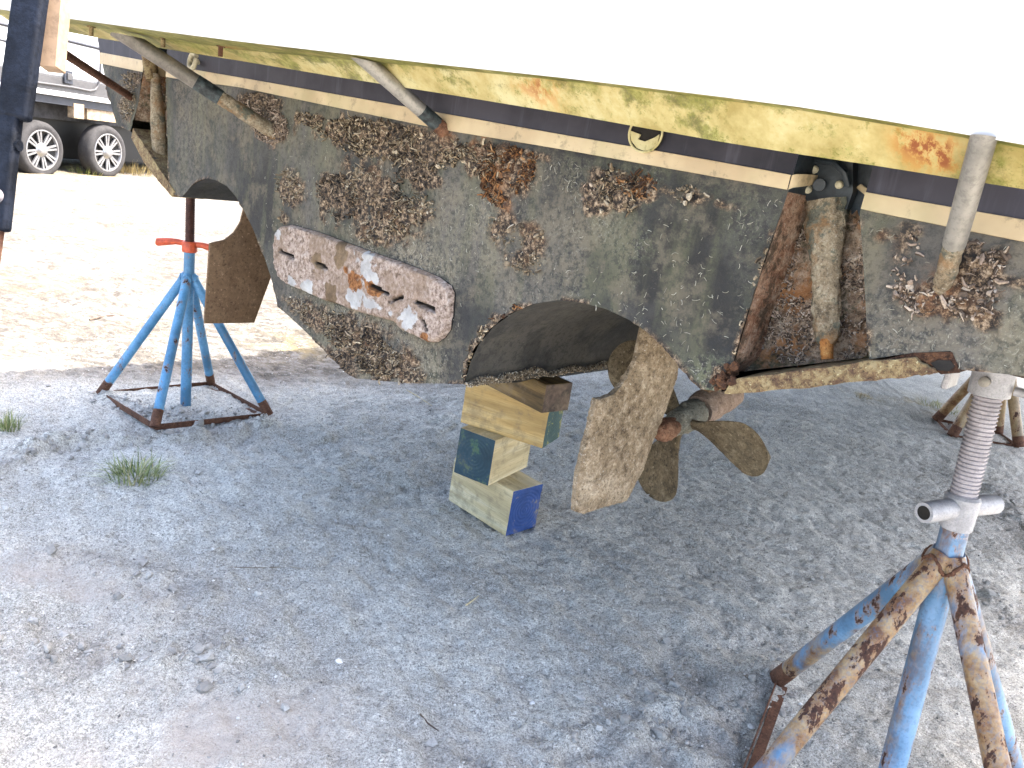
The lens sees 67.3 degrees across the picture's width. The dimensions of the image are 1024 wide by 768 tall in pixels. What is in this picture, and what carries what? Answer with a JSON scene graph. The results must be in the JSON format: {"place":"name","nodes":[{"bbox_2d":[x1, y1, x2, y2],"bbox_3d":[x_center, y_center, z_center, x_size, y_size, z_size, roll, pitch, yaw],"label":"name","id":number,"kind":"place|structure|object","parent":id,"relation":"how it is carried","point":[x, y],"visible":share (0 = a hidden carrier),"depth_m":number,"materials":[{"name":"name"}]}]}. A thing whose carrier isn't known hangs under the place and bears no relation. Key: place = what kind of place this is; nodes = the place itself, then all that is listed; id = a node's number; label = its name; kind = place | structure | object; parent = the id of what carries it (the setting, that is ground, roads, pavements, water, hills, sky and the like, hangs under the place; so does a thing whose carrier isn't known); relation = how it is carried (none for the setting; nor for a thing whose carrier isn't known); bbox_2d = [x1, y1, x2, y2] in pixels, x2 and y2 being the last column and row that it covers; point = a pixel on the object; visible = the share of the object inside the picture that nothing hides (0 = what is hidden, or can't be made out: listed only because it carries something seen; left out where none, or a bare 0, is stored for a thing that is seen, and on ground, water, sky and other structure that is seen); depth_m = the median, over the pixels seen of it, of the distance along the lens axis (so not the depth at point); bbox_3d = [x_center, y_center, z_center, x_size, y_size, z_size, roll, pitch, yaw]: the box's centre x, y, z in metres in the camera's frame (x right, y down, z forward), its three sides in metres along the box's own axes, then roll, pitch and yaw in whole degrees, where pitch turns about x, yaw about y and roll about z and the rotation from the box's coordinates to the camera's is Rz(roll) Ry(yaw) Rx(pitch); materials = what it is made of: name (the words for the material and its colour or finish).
{"place":"outdoors","nodes":[
{"label":"outdoors","id":0,"kind":"place"},
{"bbox_2d":[0,158,1023,767],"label":"ground","id":1,"kind":"structure","parent":0,"point":[78,252],"depth_m":2.78,"materials":[{"name":"grey gravel"}]},
{"bbox_2d":[0,407,28,431],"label":"grass tuft","id":2,"kind":"object","parent":1,"relation":"on","point":[6,425],"visible":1,"depth_m":3.21,"materials":[{"name":"green plant"}]},
{"bbox_2d":[0,0,70,262],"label":"prop post","id":3,"kind":"object","parent":1,"relation":"on","point":[37,35],"visible":1,"depth_m":1.29,"materials":[{"name":"black metal"}]},
{"bbox_2d":[0,16,143,176],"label":"camper trailer","id":4,"kind":"object","parent":1,"relation":"on","point":[73,116],"visible":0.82,"depth_m":10.00,"materials":[{"name":"beige metal"}]},
{"bbox_2d":[67,166,102,175],"bbox_3d":[-5.839,-2.950,10.551,0.582,0.150,0.539,10,16,0],"label":"grass tuft","id":5,"kind":"object","parent":1,"relation":"on","point":[82,171],"visible":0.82,"depth_m":10.51,"materials":[{"name":"green plant"}]},
{"bbox_2d":[89,315,125,320],"bbox_3d":[-2.677,-0.444,5.078,0.042,0.015,0.269,16,17,23],"label":"twig","id":6,"kind":"object","parent":1,"relation":"on","point":[102,316],"visible":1,"depth_m":5.04,"materials":[{"name":"brown wood"}]},
{"bbox_2d":[90,445,177,490],"bbox_3d":[-1.446,0.318,2.951,0.329,0.119,0.388,20,19,33],"label":"grass tuft","id":7,"kind":"object","parent":1,"relation":"on","point":[122,469],"visible":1,"depth_m":2.98,"materials":[{"name":"green plant"}]},
{"bbox_2d":[120,162,151,176],"bbox_3d":[-5.792,-3.314,11.611,1.003,0.269,0.920,10,16,0],"label":"grass tuft","id":8,"kind":"object","parent":1,"relation":"on","point":[123,170],"visible":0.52,"depth_m":11.56,"materials":[{"name":"beige plant"}]},
{"bbox_2d":[96,198,272,429],"bbox_3d":[-1.504,-0.483,3.605,0.610,1.289,0.610,22,20,37],"label":"jack stand","id":9,"kind":"object","parent":1,"relation":"on","point":[188,287],"visible":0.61,"depth_m":3.63,"materials":[{"name":"paint"}]},
{"bbox_2d":[234,566,305,569],"bbox_3d":[-0.818,0.599,2.517,0.279,0.015,0.035,5,17,-16],"label":"twig","id":10,"kind":"object","parent":1,"relation":"on","point":[262,567],"visible":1,"depth_m":2.51,"materials":[{"name":"grey wood"}]},
{"bbox_2d":[419,713,438,730],"bbox_3d":[-0.213,0.863,1.960,0.065,0.016,0.007,20,19,31],"label":"twig","id":11,"kind":"object","parent":1,"relation":"on","point":[420,714],"visible":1,"depth_m":1.96,"materials":[{"name":"brown wood"}]},
{"bbox_2d":[449,458,542,535],"bbox_3d":[-0.072,0.444,3.158,0.170,0.195,0.356,-7,23,-45],"label":"timber block","id":12,"kind":"object","parent":1,"relation":"on","point":[507,505],"depth_m":3.06,"materials":[{"name":"brown wood"}]},
{"bbox_2d":[454,425,529,485],"bbox_3d":[-0.069,0.258,3.100,0.165,0.190,0.300,18,18,28],"label":"timber block","id":13,"kind":"object","parent":12,"relation":"on","point":[486,457],"depth_m":2.98,"materials":[{"name":"brown wood"}]},
{"bbox_2d":[461,384,562,447],"bbox_3d":[0.005,0.091,3.020,0.361,0.195,0.165,16,17,22],"label":"timber block","id":14,"kind":"object","parent":13,"relation":"on","point":[488,408],"depth_m":2.95,"materials":[{"name":"yellow wood"}]},
{"bbox_2d":[487,376,572,412],"bbox_3d":[0.056,-0.002,2.824,0.130,0.105,0.330,-5,21,-40],"label":"timber block","id":15,"kind":"object","parent":14,"relation":"on","point":[546,394],"depth_m":2.72,"materials":[{"name":"brown wood"}]},
{"bbox_2d":[0,390,1023,767],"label":"soil clods","id":16,"kind":"object","parent":1,"relation":"on","point":[208,684],"visible":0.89,"depth_m":2.21,"materials":[{"name":"grey soil"}]},
{"bbox_2d":[743,371,1023,767],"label":"jack stand","id":17,"kind":"object","parent":1,"relation":"on","point":[934,581],"visible":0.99,"depth_m":1.74,"materials":[{"name":"paint"}]},
{"bbox_2d":[918,398,960,414],"bbox_3d":[3.580,0.182,6.380,0.423,0.102,0.429,4,17,-18],"label":"grass tuft","id":18,"kind":"object","parent":1,"relation":"on","point":[935,402],"visible":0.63,"depth_m":6.42,"materials":[{"name":"plant"}]},
{"bbox_2d":[932,377,1023,447],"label":"jack stand","id":19,"kind":"object","parent":1,"relation":"on","point":[950,405],"visible":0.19,"depth_m":5.60,"materials":[{"name":"beige paint"}]},
{"bbox_2d":[0,0,1023,420],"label":"motor yacht","id":20,"kind":"object","parent":19,"relation":"on","point":[726,204],"visible":0.98,"depth_m":1.49,"materials":[{"name":"paint"}]},
{"bbox_2d":[203,209,270,323],"bbox_3d":[-0.964,-0.580,2.782,0.044,0.740,0.273,21,20,35],"label":"rudder","id":21,"kind":"object","parent":20,"relation":"attached to","point":[238,277],"visible":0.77,"depth_m":2.80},
{"bbox_2d":[571,327,678,513],"bbox_3d":[0.313,-0.025,1.905,0.044,0.718,0.358,23,21,38],"label":"rudder","id":22,"kind":"object","parent":20,"relation":"hanging from","point":[625,417],"visible":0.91,"depth_m":1.90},
{"bbox_2d":[608,340,770,501],"bbox_3d":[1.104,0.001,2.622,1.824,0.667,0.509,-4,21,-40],"label":"propeller","id":23,"kind":"object","parent":20,"relation":"attached to","point":[741,447],"visible":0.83,"depth_m":2.13,"materials":[{"name":"brown metal"}]}
]}

